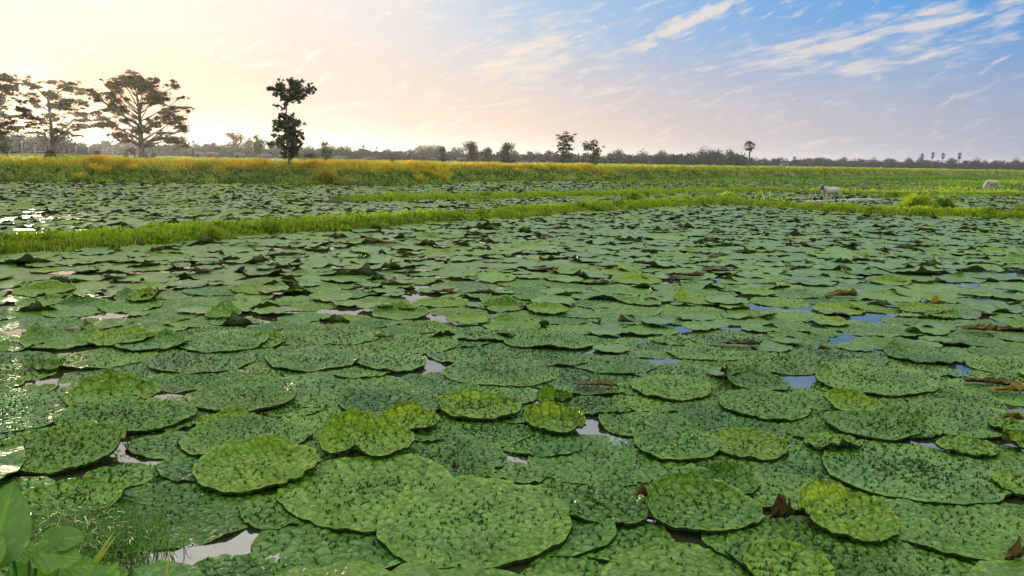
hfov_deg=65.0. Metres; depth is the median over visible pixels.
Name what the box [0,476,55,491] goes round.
prickly leaf
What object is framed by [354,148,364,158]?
tree
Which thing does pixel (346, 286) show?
prickly leaf
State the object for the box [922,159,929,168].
tree
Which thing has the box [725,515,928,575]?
prickly leaf
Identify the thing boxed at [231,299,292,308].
prickly leaf
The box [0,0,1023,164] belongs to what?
sky
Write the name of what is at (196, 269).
dead leaf
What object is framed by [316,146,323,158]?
tree
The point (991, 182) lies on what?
calf
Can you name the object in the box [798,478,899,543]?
prickly leaf
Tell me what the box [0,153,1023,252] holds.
ground
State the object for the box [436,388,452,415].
prickly leaf
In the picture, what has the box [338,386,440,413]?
prickly leaf
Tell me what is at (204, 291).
prickly leaf
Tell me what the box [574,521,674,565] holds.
prickly leaf
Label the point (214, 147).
tree
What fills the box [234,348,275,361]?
prickly leaf
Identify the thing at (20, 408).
prickly leaf
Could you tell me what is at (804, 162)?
tree
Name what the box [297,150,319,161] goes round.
field bush
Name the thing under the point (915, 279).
prickly leaf
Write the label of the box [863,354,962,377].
prickly leaf
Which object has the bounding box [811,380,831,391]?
prickly leaf
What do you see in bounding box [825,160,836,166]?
tree
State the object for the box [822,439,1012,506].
prickly leaf
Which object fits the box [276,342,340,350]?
prickly leaf
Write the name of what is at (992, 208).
grass tussock
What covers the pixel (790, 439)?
prickly leaf
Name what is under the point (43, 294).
prickly leaf
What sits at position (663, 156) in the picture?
tree
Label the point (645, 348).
prickly leaf
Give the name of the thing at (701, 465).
prickly leaf
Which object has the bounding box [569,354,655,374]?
prickly leaf
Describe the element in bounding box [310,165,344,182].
grass tussock
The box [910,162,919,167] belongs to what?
tree
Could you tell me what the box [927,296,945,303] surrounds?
dead leaf
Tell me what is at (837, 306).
prickly leaf
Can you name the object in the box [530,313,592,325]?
prickly leaf
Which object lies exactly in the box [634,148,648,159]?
tree
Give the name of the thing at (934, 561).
prickly leaf
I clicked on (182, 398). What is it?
prickly leaf
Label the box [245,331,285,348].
prickly leaf
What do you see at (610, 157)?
tree
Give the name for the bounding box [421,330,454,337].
prickly leaf
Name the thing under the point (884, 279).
prickly leaf
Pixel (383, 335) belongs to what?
dead leaf
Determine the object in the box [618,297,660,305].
prickly leaf
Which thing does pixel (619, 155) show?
tree
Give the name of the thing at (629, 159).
tree
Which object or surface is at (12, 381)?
prickly leaf
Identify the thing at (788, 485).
prickly leaf
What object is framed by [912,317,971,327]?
prickly leaf
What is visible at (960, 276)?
prickly leaf
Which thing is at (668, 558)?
prickly leaf
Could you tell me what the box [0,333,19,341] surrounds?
prickly leaf
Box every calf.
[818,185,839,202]
[983,180,998,190]
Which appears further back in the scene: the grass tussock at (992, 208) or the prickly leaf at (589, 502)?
the grass tussock at (992, 208)
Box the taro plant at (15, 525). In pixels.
[0,481,31,568]
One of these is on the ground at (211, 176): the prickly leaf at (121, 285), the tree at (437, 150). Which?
the tree at (437, 150)
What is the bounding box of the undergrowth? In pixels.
[0,135,1023,169]
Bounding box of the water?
[0,182,1023,574]
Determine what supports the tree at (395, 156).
on the ground at (211, 176)
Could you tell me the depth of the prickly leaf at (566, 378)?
7.37 m
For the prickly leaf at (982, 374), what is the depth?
7.81 m
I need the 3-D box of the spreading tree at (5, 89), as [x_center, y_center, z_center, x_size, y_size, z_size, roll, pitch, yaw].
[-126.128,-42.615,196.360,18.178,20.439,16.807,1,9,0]
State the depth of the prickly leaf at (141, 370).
7.38 m
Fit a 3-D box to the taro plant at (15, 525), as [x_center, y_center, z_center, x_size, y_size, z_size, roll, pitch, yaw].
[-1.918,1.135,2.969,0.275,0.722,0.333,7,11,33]
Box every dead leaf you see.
[50,275,68,279]
[149,246,161,250]
[189,267,215,271]
[361,236,398,243]
[374,333,394,337]
[431,288,453,292]
[534,266,558,270]
[572,379,617,385]
[595,264,619,266]
[618,314,633,321]
[635,482,647,496]
[665,271,704,276]
[701,267,735,270]
[719,339,761,344]
[761,282,776,284]
[769,493,794,519]
[817,345,831,349]
[823,287,857,295]
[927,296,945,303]
[960,323,1000,331]
[962,376,1011,384]
[986,381,1023,391]
[998,326,1023,329]
[998,412,1023,419]
[1004,536,1023,559]
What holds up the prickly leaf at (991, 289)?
on the water
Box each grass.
[0,153,852,183]
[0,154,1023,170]
[0,195,1023,253]
[4,498,197,575]
[332,185,1023,201]
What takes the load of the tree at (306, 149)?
on the ground at (211, 176)
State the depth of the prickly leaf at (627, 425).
6.19 m
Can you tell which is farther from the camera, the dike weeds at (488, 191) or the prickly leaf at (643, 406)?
the dike weeds at (488, 191)
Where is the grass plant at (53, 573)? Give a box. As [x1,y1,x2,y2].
[34,515,59,575]
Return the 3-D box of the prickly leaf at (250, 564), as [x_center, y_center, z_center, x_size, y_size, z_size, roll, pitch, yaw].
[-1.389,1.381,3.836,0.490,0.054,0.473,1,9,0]
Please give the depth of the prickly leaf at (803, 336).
9.46 m
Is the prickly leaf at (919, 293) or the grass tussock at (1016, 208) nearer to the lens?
the prickly leaf at (919, 293)
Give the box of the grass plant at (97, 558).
[92,531,118,563]
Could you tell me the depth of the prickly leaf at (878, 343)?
9.29 m
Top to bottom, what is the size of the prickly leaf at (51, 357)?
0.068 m
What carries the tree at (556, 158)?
on the ground at (211, 176)
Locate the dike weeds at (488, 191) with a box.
[329,186,1005,199]
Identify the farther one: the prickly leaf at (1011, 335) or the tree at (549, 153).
the tree at (549, 153)
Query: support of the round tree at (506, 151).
on the ground at (211, 176)
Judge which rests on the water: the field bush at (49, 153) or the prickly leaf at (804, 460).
the prickly leaf at (804, 460)
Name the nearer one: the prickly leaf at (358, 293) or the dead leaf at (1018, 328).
the dead leaf at (1018, 328)
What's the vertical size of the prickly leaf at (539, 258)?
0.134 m
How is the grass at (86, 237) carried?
on the ground at (211, 176)
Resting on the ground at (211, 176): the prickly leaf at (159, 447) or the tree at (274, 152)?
the tree at (274, 152)
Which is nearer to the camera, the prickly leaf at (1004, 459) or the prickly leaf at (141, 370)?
the prickly leaf at (1004, 459)
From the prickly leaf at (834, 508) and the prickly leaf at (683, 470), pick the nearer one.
the prickly leaf at (834, 508)
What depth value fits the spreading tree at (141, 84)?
168.27 m
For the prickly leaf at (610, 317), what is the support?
on the water
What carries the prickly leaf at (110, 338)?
on the water
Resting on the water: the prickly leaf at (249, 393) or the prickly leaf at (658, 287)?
the prickly leaf at (658, 287)
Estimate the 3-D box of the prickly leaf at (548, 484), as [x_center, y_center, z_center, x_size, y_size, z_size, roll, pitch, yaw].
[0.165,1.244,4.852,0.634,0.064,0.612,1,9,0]
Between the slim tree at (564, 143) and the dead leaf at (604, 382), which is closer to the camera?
the dead leaf at (604, 382)
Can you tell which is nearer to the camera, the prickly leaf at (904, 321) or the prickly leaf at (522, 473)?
the prickly leaf at (522, 473)
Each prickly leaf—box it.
[0,263,16,267]
[0,267,50,274]
[0,273,62,280]
[0,306,36,320]
[0,310,79,330]
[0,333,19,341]
[0,339,44,352]
[0,350,52,369]
[0,362,58,381]
[0,373,24,388]
[0,386,71,433]
[0,420,54,441]
[0,420,126,475]
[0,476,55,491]
[0,518,94,575]
[12,280,75,297]
[14,293,72,306]
[14,383,59,394]
[15,299,66,311]
[18,318,102,350]
[22,475,130,519]
[29,267,61,273]
[30,355,65,371]
[31,274,105,282]
[36,354,73,359]
[37,292,95,298]
[41,306,100,317]
[52,395,197,432]
[53,348,158,369]
[54,295,111,309]
[54,318,134,329]
[57,357,180,386]
[62,368,160,406]
[69,281,115,287]
[83,462,158,487]
[86,326,153,346]
[90,283,140,292]
[98,299,162,312]
[104,320,164,330]
[113,272,179,281]
[114,288,193,301]
[114,328,188,351]
[125,286,159,301]
[125,310,198,322]
[125,431,188,459]
[135,253,188,260]
[136,296,219,312]
[143,368,244,393]
[147,351,256,374]
[155,421,193,431]
[156,453,200,482]
[158,348,186,356]
[159,316,226,327]
[164,396,197,409]
[175,271,245,281]
[175,325,247,335]
[177,329,268,353]
[178,415,312,456]
[183,285,237,296]
[185,375,296,412]
[185,409,262,425]
[192,434,319,494]
[193,552,272,575]
[196,407,261,425]
[199,293,250,301]
[204,300,240,318]
[209,310,262,325]
[228,281,287,289]
[230,284,274,294]
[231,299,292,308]
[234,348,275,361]
[235,266,293,275]
[238,491,313,530]
[241,361,313,377]
[242,276,306,284]
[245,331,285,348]
[246,321,324,336]
[251,517,402,574]
[262,399,325,417]
[264,346,358,372]
[276,299,337,311]
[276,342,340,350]
[276,439,365,486]
[276,454,452,534]
[277,312,331,321]
[280,269,336,282]
[280,330,312,344]
[281,404,343,446]
[283,370,410,409]
[288,258,342,264]
[288,281,340,292]
[302,324,381,345]
[303,322,349,327]
[308,281,363,289]
[315,268,358,275]
[319,314,370,321]
[319,406,414,457]
[321,274,378,282]
[324,253,370,261]
[326,338,423,355]
[326,365,390,379]
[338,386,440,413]
[340,289,380,298]
[349,261,408,276]
[350,317,401,328]
[351,296,409,306]
[354,351,425,372]
[370,324,422,339]
[371,301,429,320]
[376,475,571,569]
[378,333,457,354]
[380,400,439,430]
[386,319,455,333]
[393,371,477,394]
[393,434,506,477]
[406,277,449,284]
[411,429,444,442]
[412,296,467,307]
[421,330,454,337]
[425,415,531,448]
[426,341,513,364]
[429,306,487,316]
[431,281,499,293]
[436,386,521,420]
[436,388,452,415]
[436,410,446,417]
[441,326,508,340]
[441,357,559,387]
[446,258,500,267]
[446,290,491,298]
[446,381,536,405]
[447,311,494,318]
[447,339,489,347]
[479,295,531,303]
[480,295,525,312]
[481,313,548,330]
[485,462,546,484]
[486,345,592,366]
[489,256,545,262]
[495,425,589,457]
[496,278,563,287]
[496,309,542,320]
[497,326,598,349]
[500,404,530,424]
[503,286,546,294]
[512,293,572,300]
[516,475,576,493]
[521,550,620,575]
[523,365,637,395]
[524,398,585,434]
[527,434,681,486]
[528,301,568,314]
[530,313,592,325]
[536,383,572,402]
[543,510,616,558]
[544,282,594,289]
[544,322,600,334]
[553,481,648,525]
[558,305,605,318]
[563,396,632,415]
[569,335,618,347]
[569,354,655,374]
[571,291,639,301]
[572,298,622,308]
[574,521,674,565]
[588,312,646,325]
[590,284,653,295]
[591,303,662,316]
[598,410,683,437]
[598,472,661,517]
[600,540,750,575]
[606,382,641,395]
[610,336,686,358]
[611,272,661,284]
[613,393,709,412]
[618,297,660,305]
[621,324,679,335]
[625,313,691,325]
[629,374,711,401]
[631,283,681,290]
[633,362,710,378]
[633,423,721,461]
[643,400,786,438]
[645,470,762,533]
[647,334,704,346]
[650,266,697,272]
[655,304,726,315]
[657,466,698,477]
[664,342,752,361]
[664,452,765,479]
[671,276,724,289]
[673,288,721,305]
[674,286,737,296]
[678,359,761,371]
[680,373,739,401]
[686,330,786,349]
[699,460,760,495]
[701,514,768,562]
[704,427,787,461]
[714,283,739,292]
[715,315,746,326]
[718,389,811,421]
[720,364,790,391]
[723,273,767,283]
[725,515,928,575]
[726,308,776,317]
[727,350,830,375]
[731,279,790,289]
[742,537,834,575]
[744,315,810,329]
[747,444,872,495]
[747,469,812,511]
[748,297,809,307]
[760,310,823,322]
[767,328,829,342]
[768,287,832,298]
[776,387,837,411]
[779,417,870,439]
[779,428,803,444]
[784,341,889,366]
[793,297,849,304]
[794,265,855,277]
[797,327,841,337]
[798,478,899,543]
[800,284,857,293]
[803,432,862,448]
[807,406,831,419]
[811,302,865,314]
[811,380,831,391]
[815,360,938,396]
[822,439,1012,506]
[823,390,907,407]
[823,407,923,441]
[825,320,926,337]
[826,387,877,410]
[827,359,924,374]
[838,282,908,289]
[849,300,879,306]
[849,303,901,313]
[850,334,910,350]
[858,289,920,302]
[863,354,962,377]
[865,274,911,285]
[869,271,930,277]
[870,402,942,439]
[872,495,1023,561]
[880,287,932,298]
[880,317,931,325]
[882,339,956,363]
[891,537,973,575]
[896,301,949,313]
[897,276,945,282]
[900,398,1023,439]
[902,387,1006,409]
[903,282,979,292]
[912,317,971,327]
[919,331,1008,347]
[921,308,960,318]
[925,372,949,384]
[931,270,1001,282]
[934,347,975,363]
[935,434,1000,457]
[938,303,1001,317]
[938,381,967,392]
[948,377,1023,406]
[950,327,994,336]
[953,556,977,564]
[957,298,1005,305]
[963,272,1023,280]
[963,354,1023,376]
[964,369,1023,384]
[964,448,1023,473]
[967,346,1023,356]
[968,287,1022,292]
[969,320,1020,331]
[978,282,1023,289]
[984,329,1023,342]
[988,417,1023,431]
[989,315,1021,322]
[991,468,1023,496]
[992,443,1023,460]
[995,342,1023,351]
[996,502,1023,519]
[1001,427,1023,449]
[1007,300,1023,304]
[1007,318,1023,331]
[1010,409,1023,415]
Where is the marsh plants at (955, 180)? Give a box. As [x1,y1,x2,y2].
[266,174,1023,205]
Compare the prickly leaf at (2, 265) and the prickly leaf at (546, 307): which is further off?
the prickly leaf at (2, 265)
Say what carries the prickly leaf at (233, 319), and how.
on the water
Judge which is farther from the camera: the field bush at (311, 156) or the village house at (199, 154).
the village house at (199, 154)
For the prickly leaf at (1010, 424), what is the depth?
6.19 m
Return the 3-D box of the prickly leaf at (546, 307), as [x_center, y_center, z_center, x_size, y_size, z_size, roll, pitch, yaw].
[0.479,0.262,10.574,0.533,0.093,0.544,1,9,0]
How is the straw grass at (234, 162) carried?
on the ground at (211, 176)
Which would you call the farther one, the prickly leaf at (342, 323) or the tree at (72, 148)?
the tree at (72, 148)
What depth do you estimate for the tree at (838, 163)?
570.51 m
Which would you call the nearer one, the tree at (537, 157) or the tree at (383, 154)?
the tree at (383, 154)
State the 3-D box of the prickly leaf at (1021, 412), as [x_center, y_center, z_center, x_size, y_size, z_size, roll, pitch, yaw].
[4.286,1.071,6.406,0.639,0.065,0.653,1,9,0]
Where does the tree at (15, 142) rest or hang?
on the ground at (211, 176)
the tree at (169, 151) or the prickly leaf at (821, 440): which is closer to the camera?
the prickly leaf at (821, 440)
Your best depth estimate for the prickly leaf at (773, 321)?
10.17 m
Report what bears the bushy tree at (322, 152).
on the ground at (211, 176)
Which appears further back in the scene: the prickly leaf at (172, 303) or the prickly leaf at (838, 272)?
the prickly leaf at (838, 272)
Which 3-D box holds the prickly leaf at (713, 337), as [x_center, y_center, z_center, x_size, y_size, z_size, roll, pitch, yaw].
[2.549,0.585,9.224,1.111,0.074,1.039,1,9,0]
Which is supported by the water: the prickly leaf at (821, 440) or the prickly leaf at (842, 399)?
the prickly leaf at (842, 399)
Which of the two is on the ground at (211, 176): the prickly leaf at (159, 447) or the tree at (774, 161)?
the tree at (774, 161)
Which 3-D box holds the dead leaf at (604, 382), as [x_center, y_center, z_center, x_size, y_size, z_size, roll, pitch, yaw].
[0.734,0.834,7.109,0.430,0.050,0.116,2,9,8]
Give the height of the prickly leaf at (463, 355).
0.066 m
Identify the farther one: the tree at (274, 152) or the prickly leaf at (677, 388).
the tree at (274, 152)
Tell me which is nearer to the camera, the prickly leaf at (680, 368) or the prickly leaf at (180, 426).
the prickly leaf at (180, 426)
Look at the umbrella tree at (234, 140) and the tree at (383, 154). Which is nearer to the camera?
the umbrella tree at (234, 140)
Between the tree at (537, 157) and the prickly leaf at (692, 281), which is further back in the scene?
the tree at (537, 157)
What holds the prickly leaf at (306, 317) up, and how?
on the water
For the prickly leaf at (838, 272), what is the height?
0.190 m
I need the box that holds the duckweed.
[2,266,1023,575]
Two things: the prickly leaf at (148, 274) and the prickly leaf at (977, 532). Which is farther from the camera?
the prickly leaf at (148, 274)
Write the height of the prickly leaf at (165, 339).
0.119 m
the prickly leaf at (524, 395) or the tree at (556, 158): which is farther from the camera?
the tree at (556, 158)
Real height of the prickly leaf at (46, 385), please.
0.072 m
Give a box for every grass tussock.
[191,223,235,240]
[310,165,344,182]
[621,190,647,199]
[719,192,736,196]
[892,191,942,208]
[932,193,958,208]
[981,205,996,209]
[1007,204,1023,211]
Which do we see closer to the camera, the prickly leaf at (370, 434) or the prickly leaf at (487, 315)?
the prickly leaf at (370, 434)
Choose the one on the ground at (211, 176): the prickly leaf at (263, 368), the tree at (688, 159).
the tree at (688, 159)
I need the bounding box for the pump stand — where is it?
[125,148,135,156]
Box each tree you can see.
[0,73,33,141]
[0,132,20,153]
[0,138,15,155]
[4,130,34,153]
[10,79,95,154]
[26,129,49,153]
[47,134,73,153]
[60,140,80,153]
[73,69,195,157]
[76,137,91,151]
[96,139,112,154]
[111,143,120,154]
[121,143,133,154]
[128,133,145,154]
[152,141,161,155]
[160,143,174,155]
[170,135,191,155]
[201,143,212,156]
[208,141,221,152]
[218,143,228,156]
[223,131,250,157]
[226,143,239,156]
[236,135,254,156]
[252,134,262,158]
[252,137,268,157]
[265,77,316,165]
[267,145,278,156]
[301,141,317,157]
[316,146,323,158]
[318,141,333,160]
[329,145,337,158]
[336,143,355,158]
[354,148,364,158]
[361,145,365,157]
[364,149,372,156]
[370,151,380,159]
[379,149,387,158]
[392,150,400,159]
[397,150,408,159]
[414,145,422,151]
[418,144,439,160]
[428,144,448,160]
[436,145,448,161]
[445,150,455,160]
[450,146,462,160]
[461,140,482,162]
[481,145,493,162]
[490,155,499,160]
[494,140,515,162]
[512,150,520,161]
[518,154,528,161]
[526,151,534,159]
[530,150,545,160]
[545,150,552,160]
[552,153,559,161]
[555,131,577,163]
[565,152,576,162]
[580,153,589,162]
[582,139,604,164]
[597,155,606,162]
[605,153,614,162]
[609,149,625,163]
[626,154,633,163]
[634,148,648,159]
[650,152,663,163]
[656,150,668,163]
[665,153,680,164]
[683,152,692,164]
[693,145,710,164]
[704,148,725,164]
[724,148,735,157]
[741,152,750,165]
[765,161,772,165]
[771,158,778,165]
[791,156,798,165]
[800,158,808,165]
[811,157,822,166]
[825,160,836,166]
[833,160,842,166]
[848,158,859,166]
[868,158,879,166]
[882,158,890,167]
[894,162,901,167]
[904,157,913,165]
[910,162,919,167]
[916,156,924,165]
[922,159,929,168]
[931,161,938,168]
[936,161,946,168]
[944,157,960,168]
[959,160,973,168]
[968,161,975,168]
[969,156,983,168]
[986,160,998,169]
[994,160,1007,169]
[1003,162,1011,168]
[1010,157,1021,169]
[1017,162,1023,169]
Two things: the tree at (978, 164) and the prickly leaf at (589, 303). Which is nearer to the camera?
the prickly leaf at (589, 303)
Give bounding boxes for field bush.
[40,148,57,158]
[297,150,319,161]
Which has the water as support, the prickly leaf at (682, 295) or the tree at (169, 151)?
the prickly leaf at (682, 295)
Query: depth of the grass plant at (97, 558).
3.59 m
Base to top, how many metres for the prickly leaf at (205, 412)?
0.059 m
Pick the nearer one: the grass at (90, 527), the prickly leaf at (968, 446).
the grass at (90, 527)
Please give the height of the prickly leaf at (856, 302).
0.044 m
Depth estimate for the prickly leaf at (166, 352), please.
8.17 m
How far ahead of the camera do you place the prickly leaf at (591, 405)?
6.61 m
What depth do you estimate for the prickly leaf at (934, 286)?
13.41 m
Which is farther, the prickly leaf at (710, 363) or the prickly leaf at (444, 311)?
the prickly leaf at (444, 311)
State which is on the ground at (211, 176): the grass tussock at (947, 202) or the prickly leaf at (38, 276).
the grass tussock at (947, 202)
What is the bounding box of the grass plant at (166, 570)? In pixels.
[165,554,172,575]
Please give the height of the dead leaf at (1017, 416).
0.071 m
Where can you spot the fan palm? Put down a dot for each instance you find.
(750, 148)
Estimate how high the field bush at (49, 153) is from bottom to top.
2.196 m
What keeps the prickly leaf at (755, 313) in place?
on the water
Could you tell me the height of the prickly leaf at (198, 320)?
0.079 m
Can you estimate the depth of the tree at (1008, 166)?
586.75 m
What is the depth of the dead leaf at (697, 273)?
13.96 m
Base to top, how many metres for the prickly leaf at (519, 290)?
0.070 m
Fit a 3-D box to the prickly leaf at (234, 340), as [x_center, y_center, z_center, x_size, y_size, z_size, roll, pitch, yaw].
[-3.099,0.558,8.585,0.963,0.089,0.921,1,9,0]
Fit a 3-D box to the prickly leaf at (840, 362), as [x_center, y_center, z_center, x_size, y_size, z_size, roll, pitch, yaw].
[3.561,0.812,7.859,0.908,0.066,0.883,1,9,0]
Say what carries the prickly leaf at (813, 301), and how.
on the water
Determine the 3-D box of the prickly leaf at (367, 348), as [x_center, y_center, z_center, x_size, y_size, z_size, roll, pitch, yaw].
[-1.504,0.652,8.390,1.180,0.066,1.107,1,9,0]
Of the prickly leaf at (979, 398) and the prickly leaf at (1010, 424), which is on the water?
the prickly leaf at (979, 398)
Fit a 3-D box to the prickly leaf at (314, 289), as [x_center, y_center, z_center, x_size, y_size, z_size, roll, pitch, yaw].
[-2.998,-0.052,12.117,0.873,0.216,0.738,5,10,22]
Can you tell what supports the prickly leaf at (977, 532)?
on the water
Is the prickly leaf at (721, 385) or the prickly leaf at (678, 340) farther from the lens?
the prickly leaf at (678, 340)
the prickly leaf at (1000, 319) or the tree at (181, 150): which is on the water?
the prickly leaf at (1000, 319)
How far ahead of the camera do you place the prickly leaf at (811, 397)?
6.97 m
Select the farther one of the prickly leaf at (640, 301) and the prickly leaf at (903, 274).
the prickly leaf at (903, 274)
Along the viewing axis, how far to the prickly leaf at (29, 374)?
7.32 m
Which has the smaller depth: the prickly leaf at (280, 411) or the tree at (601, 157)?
the prickly leaf at (280, 411)
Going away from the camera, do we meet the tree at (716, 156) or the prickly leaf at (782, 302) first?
the prickly leaf at (782, 302)
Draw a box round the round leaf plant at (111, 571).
[104,561,119,575]
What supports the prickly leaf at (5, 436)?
on the water
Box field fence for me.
[21,140,112,155]
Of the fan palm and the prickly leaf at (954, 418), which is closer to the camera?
the prickly leaf at (954, 418)
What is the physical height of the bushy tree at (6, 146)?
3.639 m
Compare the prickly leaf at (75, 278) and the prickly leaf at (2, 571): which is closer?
the prickly leaf at (2, 571)
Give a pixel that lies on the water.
(238, 544)
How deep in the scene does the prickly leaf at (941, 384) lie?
7.39 m
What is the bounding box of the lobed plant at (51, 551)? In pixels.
[5,525,124,575]
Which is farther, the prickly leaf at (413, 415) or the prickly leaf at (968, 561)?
the prickly leaf at (413, 415)
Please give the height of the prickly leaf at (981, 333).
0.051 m
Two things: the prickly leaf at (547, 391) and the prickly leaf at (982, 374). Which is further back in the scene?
the prickly leaf at (982, 374)
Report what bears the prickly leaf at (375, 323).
on the water
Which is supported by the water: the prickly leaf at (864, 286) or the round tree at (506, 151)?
the prickly leaf at (864, 286)
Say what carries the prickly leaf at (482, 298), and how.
on the water
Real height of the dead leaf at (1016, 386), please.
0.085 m
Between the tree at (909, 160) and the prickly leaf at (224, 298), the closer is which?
the prickly leaf at (224, 298)
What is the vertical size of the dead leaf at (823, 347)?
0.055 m
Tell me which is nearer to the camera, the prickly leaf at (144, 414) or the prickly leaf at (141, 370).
the prickly leaf at (144, 414)
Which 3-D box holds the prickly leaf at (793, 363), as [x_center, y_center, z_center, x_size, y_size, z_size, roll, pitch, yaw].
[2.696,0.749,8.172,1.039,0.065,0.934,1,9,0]
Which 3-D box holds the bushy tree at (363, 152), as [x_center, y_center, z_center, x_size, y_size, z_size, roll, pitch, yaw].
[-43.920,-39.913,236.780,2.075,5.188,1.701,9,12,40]
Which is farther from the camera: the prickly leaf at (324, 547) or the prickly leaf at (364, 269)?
the prickly leaf at (364, 269)
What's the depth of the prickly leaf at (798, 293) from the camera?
12.48 m
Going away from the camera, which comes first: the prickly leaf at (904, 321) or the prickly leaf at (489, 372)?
the prickly leaf at (489, 372)
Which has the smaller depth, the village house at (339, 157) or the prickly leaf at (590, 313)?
the prickly leaf at (590, 313)
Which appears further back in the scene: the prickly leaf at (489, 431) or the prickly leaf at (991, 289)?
the prickly leaf at (991, 289)
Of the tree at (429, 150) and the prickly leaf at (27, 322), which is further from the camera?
the tree at (429, 150)
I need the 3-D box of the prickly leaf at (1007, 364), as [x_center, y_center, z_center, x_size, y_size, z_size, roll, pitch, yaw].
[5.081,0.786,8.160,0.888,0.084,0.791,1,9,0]
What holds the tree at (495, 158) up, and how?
on the ground at (211, 176)
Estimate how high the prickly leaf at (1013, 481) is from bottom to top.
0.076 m
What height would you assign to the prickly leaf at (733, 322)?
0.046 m
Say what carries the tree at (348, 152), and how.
on the ground at (211, 176)
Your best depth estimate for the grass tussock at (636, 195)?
41.81 m
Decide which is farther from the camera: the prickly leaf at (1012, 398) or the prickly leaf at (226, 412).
the prickly leaf at (1012, 398)
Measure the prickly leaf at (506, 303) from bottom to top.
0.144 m
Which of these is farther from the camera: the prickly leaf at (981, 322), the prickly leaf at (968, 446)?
the prickly leaf at (981, 322)
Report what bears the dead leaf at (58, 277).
on the prickly leaf at (75, 278)
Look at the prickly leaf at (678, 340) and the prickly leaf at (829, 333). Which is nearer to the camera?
the prickly leaf at (678, 340)
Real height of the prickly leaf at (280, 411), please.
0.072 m
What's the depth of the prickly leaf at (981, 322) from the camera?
10.43 m
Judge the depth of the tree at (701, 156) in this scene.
385.76 m
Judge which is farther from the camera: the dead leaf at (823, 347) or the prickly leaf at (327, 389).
the dead leaf at (823, 347)
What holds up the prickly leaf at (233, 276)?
on the water
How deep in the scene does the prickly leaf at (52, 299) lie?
10.82 m
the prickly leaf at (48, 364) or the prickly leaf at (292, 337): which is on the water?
the prickly leaf at (292, 337)
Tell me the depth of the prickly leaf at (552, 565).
4.00 m
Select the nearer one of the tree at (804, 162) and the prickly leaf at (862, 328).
the prickly leaf at (862, 328)
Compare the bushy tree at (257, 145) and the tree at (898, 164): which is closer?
the bushy tree at (257, 145)
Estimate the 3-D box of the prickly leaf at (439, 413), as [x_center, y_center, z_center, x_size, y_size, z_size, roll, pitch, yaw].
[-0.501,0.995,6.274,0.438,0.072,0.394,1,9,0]
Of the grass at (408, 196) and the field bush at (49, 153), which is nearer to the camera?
the grass at (408, 196)
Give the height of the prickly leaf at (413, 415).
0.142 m
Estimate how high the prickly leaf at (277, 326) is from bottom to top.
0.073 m
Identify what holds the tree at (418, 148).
on the ground at (211, 176)
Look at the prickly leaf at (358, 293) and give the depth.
11.86 m
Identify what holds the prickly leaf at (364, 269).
on the water
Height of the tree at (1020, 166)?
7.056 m
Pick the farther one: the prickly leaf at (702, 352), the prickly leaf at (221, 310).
the prickly leaf at (221, 310)
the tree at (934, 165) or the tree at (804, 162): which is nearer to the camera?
the tree at (804, 162)
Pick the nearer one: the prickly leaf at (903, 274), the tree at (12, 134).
the prickly leaf at (903, 274)
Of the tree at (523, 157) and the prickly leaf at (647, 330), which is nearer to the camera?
the prickly leaf at (647, 330)
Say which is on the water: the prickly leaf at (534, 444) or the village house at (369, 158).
the prickly leaf at (534, 444)
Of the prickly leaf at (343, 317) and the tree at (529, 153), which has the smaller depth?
the prickly leaf at (343, 317)
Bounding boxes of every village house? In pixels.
[195,151,204,156]
[205,152,218,157]
[234,153,245,157]
[258,154,272,158]
[334,156,346,159]
[363,157,375,159]
[521,160,540,162]
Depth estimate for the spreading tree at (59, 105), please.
199.90 m
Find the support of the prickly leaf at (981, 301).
on the water
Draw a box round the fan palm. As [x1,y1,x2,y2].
[743,141,755,165]
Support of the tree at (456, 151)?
on the ground at (211, 176)
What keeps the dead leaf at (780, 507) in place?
on the prickly leaf at (846, 556)
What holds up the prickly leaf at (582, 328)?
on the water
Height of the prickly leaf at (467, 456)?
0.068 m
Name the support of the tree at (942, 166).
on the ground at (211, 176)
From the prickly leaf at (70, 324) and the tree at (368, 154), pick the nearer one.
the prickly leaf at (70, 324)
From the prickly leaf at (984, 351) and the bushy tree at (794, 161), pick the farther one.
the bushy tree at (794, 161)
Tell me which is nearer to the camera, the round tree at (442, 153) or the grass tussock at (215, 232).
the grass tussock at (215, 232)
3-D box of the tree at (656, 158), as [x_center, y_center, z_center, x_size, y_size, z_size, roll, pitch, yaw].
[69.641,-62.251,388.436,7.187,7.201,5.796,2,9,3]

